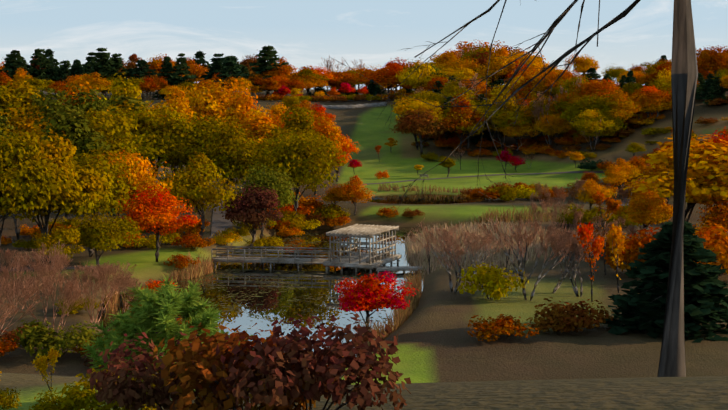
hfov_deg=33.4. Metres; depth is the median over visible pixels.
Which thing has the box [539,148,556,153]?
hill shrub
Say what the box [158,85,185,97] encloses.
deciduous tree
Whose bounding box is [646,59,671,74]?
deciduous hill tree
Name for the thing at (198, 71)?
deciduous tree
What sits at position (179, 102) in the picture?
deciduous tree
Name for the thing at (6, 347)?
shrub
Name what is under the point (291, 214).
shrub
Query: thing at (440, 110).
deciduous hill tree
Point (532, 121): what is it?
deciduous hill tree
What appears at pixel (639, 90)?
deciduous hill tree
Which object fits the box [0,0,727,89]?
sky
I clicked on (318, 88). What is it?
conifer hill spruce
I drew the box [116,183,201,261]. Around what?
maple tree
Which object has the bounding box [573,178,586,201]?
bare shrub
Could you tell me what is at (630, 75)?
conifer hill spruce
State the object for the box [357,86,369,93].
deciduous tree
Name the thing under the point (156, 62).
deciduous tree
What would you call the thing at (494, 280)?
lime shrub
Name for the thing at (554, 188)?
bare shrub
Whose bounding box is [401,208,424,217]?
shrub
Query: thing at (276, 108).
deciduous tree
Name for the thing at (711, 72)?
deciduous tree
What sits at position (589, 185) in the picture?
deciduous tree
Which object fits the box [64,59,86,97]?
spruce pine
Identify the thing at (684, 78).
bare tree
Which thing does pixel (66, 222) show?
shrub
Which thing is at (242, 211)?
bronze deciduous tree
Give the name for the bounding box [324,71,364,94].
deciduous hill tree
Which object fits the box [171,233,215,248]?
shrub
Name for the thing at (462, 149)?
hill shrub
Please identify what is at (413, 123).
deciduous hill tree
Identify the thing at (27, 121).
deciduous tree
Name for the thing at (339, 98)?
hilltop shrub
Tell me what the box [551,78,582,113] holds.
bare hill barepale tree
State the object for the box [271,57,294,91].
deciduous tree
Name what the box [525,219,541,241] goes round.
bare shrub
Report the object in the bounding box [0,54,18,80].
ridge pine
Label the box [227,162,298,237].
deciduous tree
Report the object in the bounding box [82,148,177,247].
deciduous tree
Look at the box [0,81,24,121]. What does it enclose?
oval forest tree
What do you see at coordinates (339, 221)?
shrub
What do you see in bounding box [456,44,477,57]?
bare ridge tree
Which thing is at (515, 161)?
red decorative tree
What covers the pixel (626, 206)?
shrub
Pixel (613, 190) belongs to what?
shrub
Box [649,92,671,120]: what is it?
deciduous hill tree
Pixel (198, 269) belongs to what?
shore reeds
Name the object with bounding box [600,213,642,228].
shrub
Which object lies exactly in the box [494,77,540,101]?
deciduous hill tree
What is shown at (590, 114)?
deciduous hill tree
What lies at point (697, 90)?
conifer hill spruce
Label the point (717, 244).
deciduous tree
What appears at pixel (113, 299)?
reeds
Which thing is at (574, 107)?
deciduous hill tree
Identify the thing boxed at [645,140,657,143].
meadow shrub
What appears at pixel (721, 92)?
conifer hill spruce
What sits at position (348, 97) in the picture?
hilltop shrub
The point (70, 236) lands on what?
deciduous tree
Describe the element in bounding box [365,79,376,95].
conifer hill spruce
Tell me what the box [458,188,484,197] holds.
shrub
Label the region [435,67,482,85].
deciduous hill tree
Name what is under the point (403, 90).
deciduous tree
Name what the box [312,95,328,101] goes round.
hilltop shrub
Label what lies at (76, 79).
deciduous tree
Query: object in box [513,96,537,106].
deciduous hill tree
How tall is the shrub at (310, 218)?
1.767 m
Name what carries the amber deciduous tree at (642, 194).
on the terrain
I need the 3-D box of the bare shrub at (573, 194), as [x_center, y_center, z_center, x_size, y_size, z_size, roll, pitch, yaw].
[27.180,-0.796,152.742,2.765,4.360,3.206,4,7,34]
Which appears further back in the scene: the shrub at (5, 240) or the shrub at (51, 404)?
the shrub at (5, 240)
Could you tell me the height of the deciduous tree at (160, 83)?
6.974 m
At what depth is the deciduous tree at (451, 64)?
306.29 m
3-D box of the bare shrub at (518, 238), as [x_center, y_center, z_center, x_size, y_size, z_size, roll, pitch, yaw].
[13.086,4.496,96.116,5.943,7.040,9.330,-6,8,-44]
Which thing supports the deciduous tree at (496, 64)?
on the terrain
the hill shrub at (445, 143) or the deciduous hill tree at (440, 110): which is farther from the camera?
the deciduous hill tree at (440, 110)
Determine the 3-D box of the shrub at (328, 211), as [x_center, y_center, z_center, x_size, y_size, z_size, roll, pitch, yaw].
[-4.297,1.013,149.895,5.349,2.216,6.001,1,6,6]
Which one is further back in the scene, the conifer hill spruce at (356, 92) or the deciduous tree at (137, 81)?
the conifer hill spruce at (356, 92)
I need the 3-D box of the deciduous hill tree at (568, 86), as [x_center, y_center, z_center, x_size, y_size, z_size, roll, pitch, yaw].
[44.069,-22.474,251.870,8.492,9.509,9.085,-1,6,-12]
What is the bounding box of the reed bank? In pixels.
[271,205,552,234]
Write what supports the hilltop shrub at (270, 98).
on the terrain
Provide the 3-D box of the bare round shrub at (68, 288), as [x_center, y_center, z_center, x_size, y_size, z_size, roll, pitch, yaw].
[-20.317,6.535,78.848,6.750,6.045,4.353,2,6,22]
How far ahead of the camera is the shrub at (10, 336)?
78.84 m
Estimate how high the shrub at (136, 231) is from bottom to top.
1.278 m
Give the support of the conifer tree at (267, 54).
on the terrain
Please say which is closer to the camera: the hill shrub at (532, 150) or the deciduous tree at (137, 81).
the hill shrub at (532, 150)
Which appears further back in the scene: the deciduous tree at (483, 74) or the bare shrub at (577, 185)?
the deciduous tree at (483, 74)
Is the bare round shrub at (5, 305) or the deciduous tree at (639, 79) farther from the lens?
the deciduous tree at (639, 79)
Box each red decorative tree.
[346,159,361,173]
[496,149,511,169]
[508,156,525,169]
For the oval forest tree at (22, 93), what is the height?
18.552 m
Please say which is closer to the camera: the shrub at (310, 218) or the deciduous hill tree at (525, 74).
the shrub at (310, 218)
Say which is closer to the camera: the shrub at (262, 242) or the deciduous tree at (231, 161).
the shrub at (262, 242)
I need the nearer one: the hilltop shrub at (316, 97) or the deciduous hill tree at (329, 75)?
the hilltop shrub at (316, 97)
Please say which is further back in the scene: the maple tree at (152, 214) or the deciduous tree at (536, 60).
the deciduous tree at (536, 60)
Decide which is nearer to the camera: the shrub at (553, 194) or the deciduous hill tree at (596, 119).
the shrub at (553, 194)
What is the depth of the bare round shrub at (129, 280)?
92.70 m
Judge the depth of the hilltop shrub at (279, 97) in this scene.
306.76 m
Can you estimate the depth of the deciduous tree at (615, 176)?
177.77 m
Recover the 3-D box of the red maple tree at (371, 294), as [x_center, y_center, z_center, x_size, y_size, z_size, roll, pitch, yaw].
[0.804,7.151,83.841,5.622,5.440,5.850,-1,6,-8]
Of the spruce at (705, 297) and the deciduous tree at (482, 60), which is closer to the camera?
the spruce at (705, 297)
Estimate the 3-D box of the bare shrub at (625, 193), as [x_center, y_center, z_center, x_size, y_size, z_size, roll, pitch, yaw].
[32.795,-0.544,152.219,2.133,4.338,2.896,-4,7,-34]
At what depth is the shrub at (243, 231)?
135.18 m
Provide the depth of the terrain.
92.84 m
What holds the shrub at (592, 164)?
on the terrain
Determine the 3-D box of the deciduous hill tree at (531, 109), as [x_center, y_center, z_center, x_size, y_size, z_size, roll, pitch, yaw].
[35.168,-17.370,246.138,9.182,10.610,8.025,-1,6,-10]
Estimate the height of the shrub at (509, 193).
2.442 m
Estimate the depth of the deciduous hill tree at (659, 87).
238.91 m
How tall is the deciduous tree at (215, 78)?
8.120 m
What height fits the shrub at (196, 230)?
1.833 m
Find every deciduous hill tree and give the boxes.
[247,63,305,92]
[277,79,312,95]
[292,66,327,94]
[295,67,343,94]
[297,73,328,92]
[299,65,333,89]
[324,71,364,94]
[339,69,367,87]
[342,65,376,86]
[344,63,379,93]
[358,64,406,93]
[371,57,407,94]
[379,83,394,92]
[390,93,440,113]
[391,96,446,149]
[391,108,449,154]
[402,83,417,89]
[402,90,435,103]
[417,76,448,92]
[428,83,485,109]
[434,114,448,137]
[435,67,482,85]
[435,102,445,115]
[438,93,486,152]
[441,100,475,137]
[442,74,489,94]
[446,104,491,151]
[459,78,495,101]
[473,91,528,148]
[476,95,523,145]
[487,75,543,99]
[490,119,538,152]
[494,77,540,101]
[502,59,526,80]
[505,63,553,82]
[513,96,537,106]
[518,96,560,139]
[520,89,547,100]
[521,105,554,141]
[522,105,537,138]
[528,69,556,100]
[531,113,575,145]
[533,69,587,101]
[533,118,563,146]
[549,87,584,123]
[550,73,567,94]
[550,88,605,113]
[554,74,591,96]
[560,88,642,138]
[565,54,599,73]
[565,78,632,100]
[568,90,594,100]
[568,97,613,143]
[569,94,597,104]
[570,108,618,149]
[571,105,626,143]
[577,121,614,150]
[600,63,627,83]
[606,87,639,137]
[620,82,643,96]
[622,90,651,119]
[627,64,646,72]
[630,85,659,118]
[631,87,654,112]
[634,85,671,120]
[634,93,665,119]
[640,61,664,73]
[642,62,659,78]
[643,60,670,86]
[645,77,671,94]
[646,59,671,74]
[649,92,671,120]
[653,67,671,89]
[711,68,727,89]
[719,73,727,87]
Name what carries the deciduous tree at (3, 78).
on the terrain
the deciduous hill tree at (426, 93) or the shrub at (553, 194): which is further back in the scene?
the deciduous hill tree at (426, 93)
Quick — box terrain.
[0,88,727,409]
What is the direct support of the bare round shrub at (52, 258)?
on the terrain
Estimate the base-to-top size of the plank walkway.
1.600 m
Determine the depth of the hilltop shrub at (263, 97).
308.62 m
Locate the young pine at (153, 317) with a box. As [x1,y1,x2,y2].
[78,274,252,397]
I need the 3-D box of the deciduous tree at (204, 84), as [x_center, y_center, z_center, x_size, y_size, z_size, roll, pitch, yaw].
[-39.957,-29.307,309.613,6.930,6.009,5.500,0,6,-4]
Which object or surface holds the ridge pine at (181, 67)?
on the terrain
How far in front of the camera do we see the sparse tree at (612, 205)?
130.48 m
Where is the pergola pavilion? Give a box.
[323,224,401,272]
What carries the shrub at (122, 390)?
on the terrain
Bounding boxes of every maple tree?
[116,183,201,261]
[334,270,418,326]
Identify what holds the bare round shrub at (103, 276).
on the terrain
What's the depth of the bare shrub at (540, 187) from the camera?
157.81 m
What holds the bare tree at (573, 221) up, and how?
on the terrain
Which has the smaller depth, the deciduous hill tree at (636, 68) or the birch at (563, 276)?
the birch at (563, 276)
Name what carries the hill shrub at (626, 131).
on the terrain
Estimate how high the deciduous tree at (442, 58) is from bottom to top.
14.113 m
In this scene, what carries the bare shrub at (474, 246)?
on the terrain
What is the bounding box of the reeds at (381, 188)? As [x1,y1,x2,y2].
[377,182,478,193]
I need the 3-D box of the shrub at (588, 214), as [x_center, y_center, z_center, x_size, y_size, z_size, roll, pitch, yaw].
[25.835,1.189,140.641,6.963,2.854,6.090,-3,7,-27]
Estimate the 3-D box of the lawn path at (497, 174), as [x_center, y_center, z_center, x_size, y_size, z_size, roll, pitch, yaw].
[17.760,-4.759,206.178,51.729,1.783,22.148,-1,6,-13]
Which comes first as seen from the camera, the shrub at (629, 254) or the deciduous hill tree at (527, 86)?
the shrub at (629, 254)
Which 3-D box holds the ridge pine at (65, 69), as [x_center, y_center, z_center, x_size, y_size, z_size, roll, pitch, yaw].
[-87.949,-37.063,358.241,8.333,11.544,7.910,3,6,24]
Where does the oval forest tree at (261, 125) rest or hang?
on the terrain
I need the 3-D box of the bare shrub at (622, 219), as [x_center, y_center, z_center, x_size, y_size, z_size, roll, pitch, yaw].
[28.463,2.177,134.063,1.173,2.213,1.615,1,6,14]
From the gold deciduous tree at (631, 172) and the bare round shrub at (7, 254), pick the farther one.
the gold deciduous tree at (631, 172)
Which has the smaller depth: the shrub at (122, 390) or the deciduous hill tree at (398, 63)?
the shrub at (122, 390)
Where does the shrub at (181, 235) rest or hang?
on the terrain
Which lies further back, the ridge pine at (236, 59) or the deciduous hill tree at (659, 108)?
the ridge pine at (236, 59)
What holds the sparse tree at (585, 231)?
on the terrain
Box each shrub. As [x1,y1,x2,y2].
[0,249,25,282]
[0,252,64,312]
[0,258,43,334]
[0,258,92,333]
[0,289,15,323]
[0,324,37,343]
[0,337,18,356]
[0,387,21,409]
[1,235,12,244]
[11,319,101,356]
[12,239,41,248]
[12,240,72,294]
[19,224,39,235]
[28,387,104,409]
[31,222,70,238]
[48,216,82,227]
[54,365,157,409]
[55,297,101,314]
[63,261,139,327]
[72,334,104,354]
[80,344,146,368]
[87,332,243,409]
[88,261,135,296]
[108,268,142,313]
[111,232,144,247]
[124,229,144,234]
[131,234,160,248]
[145,279,177,290]
[149,232,181,244]
[150,322,343,409]
[160,225,203,237]
[163,253,200,268]
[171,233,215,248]
[180,232,200,240]
[187,217,209,229]
[212,231,242,244]
[212,313,411,409]
[221,226,250,236]
[233,218,275,229]
[247,236,283,246]
[256,94,272,100]
[261,94,278,100]
[265,220,293,230]
[267,201,314,217]
[272,94,284,100]
[276,226,304,236]
[278,210,305,220]
[278,215,320,229]
[288,213,325,224]
[290,192,311,204]
[293,96,311,100]
[299,194,341,212]
[309,203,349,218]
[310,95,319,100]
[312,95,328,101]
[324,213,351,226]
[327,95,347,101]
[340,94,353,100]
[350,94,366,100]
[366,94,380,100]
[375,93,389,100]
[376,206,398,217]
[387,94,400,99]
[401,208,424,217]
[411,141,428,146]
[420,151,446,160]
[433,138,466,147]
[452,146,470,151]
[457,261,529,300]
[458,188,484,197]
[467,148,493,156]
[467,188,503,200]
[467,314,539,341]
[475,137,505,147]
[483,185,531,200]
[484,181,518,191]
[492,148,513,155]
[504,143,520,149]
[511,181,533,191]
[515,185,547,199]
[517,138,545,146]
[519,145,543,152]
[523,144,552,154]
[525,183,556,190]
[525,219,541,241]
[526,297,615,332]
[528,201,546,225]
[530,192,538,202]
[533,186,567,199]
[535,182,548,203]
[537,135,554,140]
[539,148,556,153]
[540,200,552,213]
[544,194,564,210]
[546,202,569,231]
[549,149,568,157]
[552,185,564,202]
[554,135,582,145]
[554,203,615,225]
[557,193,565,205]
[560,132,599,141]
[561,178,614,197]
[562,145,580,150]
[565,184,586,207]
[570,203,585,215]
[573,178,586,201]
[573,210,583,230]
[575,150,596,159]
[577,157,608,169]
[586,143,610,149]
[586,228,641,254]
[589,213,606,230]
[592,182,618,193]
[596,160,618,169]
[600,137,620,141]
[600,205,626,216]
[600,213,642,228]
[603,227,661,271]
[606,218,618,226]
[610,127,634,133]
[611,131,625,136]
[616,185,635,205]
[617,214,625,233]
[618,200,659,215]
[620,173,652,182]
[625,222,645,238]
[627,117,653,125]
[634,112,664,118]
[641,127,670,134]
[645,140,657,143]
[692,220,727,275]
[695,116,717,124]
[705,98,727,105]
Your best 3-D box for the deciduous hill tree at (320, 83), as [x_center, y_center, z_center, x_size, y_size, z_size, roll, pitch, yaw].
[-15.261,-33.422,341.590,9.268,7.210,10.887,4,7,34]
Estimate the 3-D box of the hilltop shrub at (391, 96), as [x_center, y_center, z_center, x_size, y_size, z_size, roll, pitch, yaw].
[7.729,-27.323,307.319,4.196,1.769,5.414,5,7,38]
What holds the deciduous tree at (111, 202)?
on the terrain
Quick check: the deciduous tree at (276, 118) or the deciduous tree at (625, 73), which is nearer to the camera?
the deciduous tree at (276, 118)
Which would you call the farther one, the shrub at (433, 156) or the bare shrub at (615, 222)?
the shrub at (433, 156)
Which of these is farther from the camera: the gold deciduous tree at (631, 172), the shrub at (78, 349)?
the gold deciduous tree at (631, 172)
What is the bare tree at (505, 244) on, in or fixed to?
on the terrain
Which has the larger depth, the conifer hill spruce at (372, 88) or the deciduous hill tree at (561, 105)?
the conifer hill spruce at (372, 88)
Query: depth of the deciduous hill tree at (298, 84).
328.96 m
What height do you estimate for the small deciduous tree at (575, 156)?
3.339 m
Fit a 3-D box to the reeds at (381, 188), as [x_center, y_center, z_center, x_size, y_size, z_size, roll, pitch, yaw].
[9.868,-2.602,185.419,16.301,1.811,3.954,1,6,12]
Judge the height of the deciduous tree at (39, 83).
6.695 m
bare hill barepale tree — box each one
[456,73,478,98]
[530,91,550,145]
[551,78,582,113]
[581,119,603,151]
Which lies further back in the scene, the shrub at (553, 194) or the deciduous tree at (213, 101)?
the deciduous tree at (213, 101)
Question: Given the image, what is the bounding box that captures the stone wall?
[322,102,386,108]
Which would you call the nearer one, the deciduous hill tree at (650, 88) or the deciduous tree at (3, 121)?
the deciduous tree at (3, 121)
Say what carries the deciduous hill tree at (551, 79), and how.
on the terrain
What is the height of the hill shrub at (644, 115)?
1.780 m
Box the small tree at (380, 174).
[374,171,388,178]
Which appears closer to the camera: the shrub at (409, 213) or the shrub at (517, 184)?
the shrub at (409, 213)
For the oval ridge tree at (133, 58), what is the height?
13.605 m
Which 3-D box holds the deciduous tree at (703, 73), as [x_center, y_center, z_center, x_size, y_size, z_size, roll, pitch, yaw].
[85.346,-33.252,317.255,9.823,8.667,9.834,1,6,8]
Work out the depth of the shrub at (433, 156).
234.62 m
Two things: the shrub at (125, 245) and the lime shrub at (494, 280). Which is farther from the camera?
the shrub at (125, 245)
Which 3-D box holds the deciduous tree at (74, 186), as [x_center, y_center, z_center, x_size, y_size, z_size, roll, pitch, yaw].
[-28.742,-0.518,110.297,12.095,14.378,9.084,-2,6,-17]
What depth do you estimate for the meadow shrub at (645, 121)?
231.57 m
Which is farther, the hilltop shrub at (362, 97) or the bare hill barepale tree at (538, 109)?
the hilltop shrub at (362, 97)
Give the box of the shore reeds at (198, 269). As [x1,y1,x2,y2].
[163,249,218,281]
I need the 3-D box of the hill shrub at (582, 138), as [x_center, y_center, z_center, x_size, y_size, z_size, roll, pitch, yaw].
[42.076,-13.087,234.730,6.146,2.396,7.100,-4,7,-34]
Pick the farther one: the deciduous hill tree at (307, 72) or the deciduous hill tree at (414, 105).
the deciduous hill tree at (307, 72)
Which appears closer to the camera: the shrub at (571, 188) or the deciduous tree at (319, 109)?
the shrub at (571, 188)
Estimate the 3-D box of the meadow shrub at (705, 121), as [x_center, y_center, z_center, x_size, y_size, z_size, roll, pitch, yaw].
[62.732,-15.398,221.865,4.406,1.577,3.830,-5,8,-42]
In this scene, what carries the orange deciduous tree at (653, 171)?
on the terrain
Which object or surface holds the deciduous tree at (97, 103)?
on the terrain
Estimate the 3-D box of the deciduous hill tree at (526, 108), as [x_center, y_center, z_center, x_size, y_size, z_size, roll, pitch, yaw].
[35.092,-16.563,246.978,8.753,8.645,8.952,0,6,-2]
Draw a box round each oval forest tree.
[0,79,44,119]
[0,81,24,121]
[18,103,48,120]
[32,104,110,219]
[93,95,149,140]
[228,116,277,173]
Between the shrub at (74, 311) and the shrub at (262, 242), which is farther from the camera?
the shrub at (262, 242)
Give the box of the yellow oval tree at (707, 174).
[623,134,727,221]
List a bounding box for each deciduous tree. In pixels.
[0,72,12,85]
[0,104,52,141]
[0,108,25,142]
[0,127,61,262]
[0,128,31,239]
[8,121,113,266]
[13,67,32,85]
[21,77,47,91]
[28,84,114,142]
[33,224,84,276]
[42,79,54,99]
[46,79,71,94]
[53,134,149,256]
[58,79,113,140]
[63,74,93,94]
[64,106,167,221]
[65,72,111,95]
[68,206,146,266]
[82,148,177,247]
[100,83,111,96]
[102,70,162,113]
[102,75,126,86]
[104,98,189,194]
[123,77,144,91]
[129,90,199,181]
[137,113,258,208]
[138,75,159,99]
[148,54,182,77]
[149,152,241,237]
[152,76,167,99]
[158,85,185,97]
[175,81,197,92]
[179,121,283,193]
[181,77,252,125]
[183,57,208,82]
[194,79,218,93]
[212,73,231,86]
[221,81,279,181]
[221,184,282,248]
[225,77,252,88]
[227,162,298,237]
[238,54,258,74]
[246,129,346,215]
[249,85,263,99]
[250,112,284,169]
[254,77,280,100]
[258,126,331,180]
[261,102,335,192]
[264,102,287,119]
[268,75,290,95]
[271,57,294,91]
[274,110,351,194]
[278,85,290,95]
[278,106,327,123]
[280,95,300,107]
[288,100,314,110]
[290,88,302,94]
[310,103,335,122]
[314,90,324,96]
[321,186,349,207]
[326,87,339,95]
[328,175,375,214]
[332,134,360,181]
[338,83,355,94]
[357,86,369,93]
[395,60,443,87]
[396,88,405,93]
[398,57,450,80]
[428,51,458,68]
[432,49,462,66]
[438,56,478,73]
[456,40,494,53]
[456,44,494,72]
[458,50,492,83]
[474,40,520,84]
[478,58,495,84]
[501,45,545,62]
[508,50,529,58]
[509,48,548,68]
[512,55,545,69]
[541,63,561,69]
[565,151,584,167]
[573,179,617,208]
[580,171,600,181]
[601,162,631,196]
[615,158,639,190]
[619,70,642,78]
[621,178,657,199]
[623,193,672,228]
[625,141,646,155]
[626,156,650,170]
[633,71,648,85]
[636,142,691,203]
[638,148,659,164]
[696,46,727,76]
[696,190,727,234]
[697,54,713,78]
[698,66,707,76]
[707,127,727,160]
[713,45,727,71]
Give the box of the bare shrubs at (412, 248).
[404,215,549,275]
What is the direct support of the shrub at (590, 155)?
on the terrain
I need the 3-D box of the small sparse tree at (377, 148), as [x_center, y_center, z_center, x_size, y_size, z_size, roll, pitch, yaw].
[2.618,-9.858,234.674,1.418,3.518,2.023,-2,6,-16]
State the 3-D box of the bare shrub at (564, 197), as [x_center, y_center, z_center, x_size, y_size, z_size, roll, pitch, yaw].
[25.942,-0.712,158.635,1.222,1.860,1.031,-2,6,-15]
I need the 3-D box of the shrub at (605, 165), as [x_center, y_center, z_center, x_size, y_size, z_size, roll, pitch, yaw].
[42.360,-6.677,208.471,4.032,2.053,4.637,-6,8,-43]
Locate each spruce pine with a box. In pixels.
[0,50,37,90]
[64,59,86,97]
[152,56,183,98]
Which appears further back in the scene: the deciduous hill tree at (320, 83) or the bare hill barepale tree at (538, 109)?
the deciduous hill tree at (320, 83)
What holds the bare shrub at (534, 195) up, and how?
on the terrain
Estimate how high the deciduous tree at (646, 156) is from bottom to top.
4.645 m
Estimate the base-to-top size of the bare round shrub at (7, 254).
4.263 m
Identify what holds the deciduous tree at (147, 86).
on the terrain
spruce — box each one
[312,86,328,95]
[337,86,350,95]
[350,85,358,95]
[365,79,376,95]
[432,81,442,94]
[434,95,470,139]
[476,94,485,106]
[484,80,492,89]
[491,70,507,91]
[584,68,601,82]
[602,74,614,86]
[602,220,727,342]
[616,75,626,89]
[620,70,635,88]
[695,74,716,98]
[695,84,699,99]
[697,73,705,91]
[702,76,727,104]
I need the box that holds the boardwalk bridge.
[211,246,331,268]
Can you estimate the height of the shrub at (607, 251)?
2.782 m
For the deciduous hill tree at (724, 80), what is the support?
on the terrain
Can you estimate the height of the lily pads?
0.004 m
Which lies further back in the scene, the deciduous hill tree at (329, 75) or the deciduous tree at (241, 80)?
the deciduous hill tree at (329, 75)
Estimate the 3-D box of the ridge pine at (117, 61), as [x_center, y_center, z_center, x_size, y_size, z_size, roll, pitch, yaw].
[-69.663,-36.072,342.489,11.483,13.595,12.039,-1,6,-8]
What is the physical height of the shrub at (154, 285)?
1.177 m
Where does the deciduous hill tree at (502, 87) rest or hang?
on the terrain
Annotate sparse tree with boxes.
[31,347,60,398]
[375,145,380,156]
[569,221,604,301]
[589,191,622,228]
[604,223,628,292]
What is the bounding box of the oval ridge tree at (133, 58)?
[123,53,141,78]
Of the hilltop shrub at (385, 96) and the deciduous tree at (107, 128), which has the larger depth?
the hilltop shrub at (385, 96)
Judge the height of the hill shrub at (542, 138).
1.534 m
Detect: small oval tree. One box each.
[384,138,397,150]
[413,164,423,173]
[438,157,455,176]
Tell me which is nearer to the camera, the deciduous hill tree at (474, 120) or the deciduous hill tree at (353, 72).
the deciduous hill tree at (474, 120)
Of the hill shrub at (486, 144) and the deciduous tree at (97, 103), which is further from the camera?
the hill shrub at (486, 144)
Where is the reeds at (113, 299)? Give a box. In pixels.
[103,287,119,310]
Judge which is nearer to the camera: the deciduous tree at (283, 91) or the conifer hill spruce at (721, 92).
the conifer hill spruce at (721, 92)
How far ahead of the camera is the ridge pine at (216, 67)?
339.43 m
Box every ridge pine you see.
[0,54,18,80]
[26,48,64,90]
[38,47,60,64]
[47,63,58,94]
[54,60,71,83]
[55,61,69,80]
[78,52,99,95]
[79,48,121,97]
[101,53,132,79]
[127,60,157,99]
[166,53,196,86]
[190,50,210,81]
[194,53,240,83]
[198,61,223,86]
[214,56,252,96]
[231,56,243,94]
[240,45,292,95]
[240,66,249,91]
[252,66,272,95]
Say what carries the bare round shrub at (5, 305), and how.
on the terrain
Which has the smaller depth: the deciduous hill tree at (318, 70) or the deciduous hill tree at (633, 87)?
the deciduous hill tree at (633, 87)
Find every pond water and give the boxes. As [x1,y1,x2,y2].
[98,227,435,354]
[367,194,484,203]
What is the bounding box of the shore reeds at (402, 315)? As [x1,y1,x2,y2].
[353,265,426,348]
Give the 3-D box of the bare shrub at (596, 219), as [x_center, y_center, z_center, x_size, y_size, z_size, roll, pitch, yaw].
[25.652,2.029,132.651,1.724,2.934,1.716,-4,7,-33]
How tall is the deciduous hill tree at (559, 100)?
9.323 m
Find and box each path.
[0,266,100,270]
[205,199,232,250]
[337,171,603,187]
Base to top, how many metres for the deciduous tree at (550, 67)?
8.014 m
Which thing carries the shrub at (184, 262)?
on the terrain
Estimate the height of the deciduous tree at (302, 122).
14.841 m
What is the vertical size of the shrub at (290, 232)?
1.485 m
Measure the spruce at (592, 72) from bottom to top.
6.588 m
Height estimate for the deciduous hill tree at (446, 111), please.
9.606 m
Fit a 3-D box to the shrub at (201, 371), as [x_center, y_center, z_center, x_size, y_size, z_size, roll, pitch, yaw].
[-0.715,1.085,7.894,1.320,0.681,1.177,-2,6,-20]
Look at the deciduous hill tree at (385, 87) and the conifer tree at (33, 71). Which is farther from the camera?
the deciduous hill tree at (385, 87)
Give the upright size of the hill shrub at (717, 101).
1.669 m
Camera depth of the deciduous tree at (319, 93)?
316.43 m
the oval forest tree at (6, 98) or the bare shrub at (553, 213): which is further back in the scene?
the oval forest tree at (6, 98)
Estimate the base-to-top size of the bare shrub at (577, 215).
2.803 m
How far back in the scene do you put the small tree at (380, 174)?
214.39 m
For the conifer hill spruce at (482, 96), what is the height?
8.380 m
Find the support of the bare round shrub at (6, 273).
on the terrain
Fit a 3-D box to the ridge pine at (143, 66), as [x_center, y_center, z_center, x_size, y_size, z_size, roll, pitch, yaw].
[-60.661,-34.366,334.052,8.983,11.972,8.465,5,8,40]
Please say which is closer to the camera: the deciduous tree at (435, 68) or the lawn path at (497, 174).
the lawn path at (497, 174)
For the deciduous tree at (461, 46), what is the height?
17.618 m
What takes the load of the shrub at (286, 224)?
on the terrain
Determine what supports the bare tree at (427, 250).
on the terrain
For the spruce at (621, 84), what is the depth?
328.82 m
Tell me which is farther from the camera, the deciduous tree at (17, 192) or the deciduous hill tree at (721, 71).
the deciduous hill tree at (721, 71)
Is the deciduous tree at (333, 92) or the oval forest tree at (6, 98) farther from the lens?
the deciduous tree at (333, 92)
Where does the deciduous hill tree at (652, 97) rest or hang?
on the terrain
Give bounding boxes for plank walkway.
[375,266,425,272]
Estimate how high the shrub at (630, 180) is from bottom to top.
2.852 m
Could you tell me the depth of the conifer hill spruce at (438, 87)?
282.86 m
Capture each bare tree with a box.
[332,0,697,376]
[422,239,429,273]
[452,147,465,169]
[495,234,516,271]
[555,217,580,253]
[594,221,610,274]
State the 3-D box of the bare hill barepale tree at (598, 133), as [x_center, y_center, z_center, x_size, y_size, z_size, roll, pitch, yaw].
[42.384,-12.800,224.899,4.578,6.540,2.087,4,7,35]
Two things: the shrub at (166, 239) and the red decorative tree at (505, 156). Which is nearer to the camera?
the shrub at (166, 239)
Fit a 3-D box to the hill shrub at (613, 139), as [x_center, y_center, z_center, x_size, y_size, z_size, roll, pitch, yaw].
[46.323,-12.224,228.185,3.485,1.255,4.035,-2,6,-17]
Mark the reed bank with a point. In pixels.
(506, 218)
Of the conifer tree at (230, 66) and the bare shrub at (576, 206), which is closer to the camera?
the bare shrub at (576, 206)
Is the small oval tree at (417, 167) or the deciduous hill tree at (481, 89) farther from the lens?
the deciduous hill tree at (481, 89)
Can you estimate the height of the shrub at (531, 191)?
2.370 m
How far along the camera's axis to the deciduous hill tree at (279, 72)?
340.82 m
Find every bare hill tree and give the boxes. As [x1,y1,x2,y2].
[319,56,341,94]
[328,60,343,72]
[353,59,364,88]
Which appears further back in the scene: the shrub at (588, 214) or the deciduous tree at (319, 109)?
the deciduous tree at (319, 109)
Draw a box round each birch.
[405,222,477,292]
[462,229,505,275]
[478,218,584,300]
[548,222,606,296]
[548,226,605,292]
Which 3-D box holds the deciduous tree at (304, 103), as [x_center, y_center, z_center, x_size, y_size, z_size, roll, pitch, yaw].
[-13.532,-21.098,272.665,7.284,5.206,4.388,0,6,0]
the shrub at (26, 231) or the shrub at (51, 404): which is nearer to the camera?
the shrub at (51, 404)
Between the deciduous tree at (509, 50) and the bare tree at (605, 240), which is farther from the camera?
the deciduous tree at (509, 50)
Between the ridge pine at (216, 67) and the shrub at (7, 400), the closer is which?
the shrub at (7, 400)
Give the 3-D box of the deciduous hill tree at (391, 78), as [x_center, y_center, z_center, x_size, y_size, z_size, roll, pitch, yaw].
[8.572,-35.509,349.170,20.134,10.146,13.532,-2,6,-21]
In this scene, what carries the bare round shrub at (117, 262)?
on the terrain
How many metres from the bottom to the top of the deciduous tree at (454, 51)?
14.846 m
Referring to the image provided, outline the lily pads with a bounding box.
[115,228,438,332]
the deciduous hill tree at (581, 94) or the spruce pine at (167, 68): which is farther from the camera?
the spruce pine at (167, 68)
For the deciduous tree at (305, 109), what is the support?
on the terrain
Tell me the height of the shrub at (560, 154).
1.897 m
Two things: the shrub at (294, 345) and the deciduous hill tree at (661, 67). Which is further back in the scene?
the deciduous hill tree at (661, 67)
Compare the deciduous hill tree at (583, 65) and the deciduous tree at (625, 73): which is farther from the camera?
the deciduous hill tree at (583, 65)
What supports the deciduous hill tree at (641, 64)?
on the terrain
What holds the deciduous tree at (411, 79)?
on the terrain
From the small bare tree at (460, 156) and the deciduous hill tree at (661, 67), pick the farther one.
the deciduous hill tree at (661, 67)

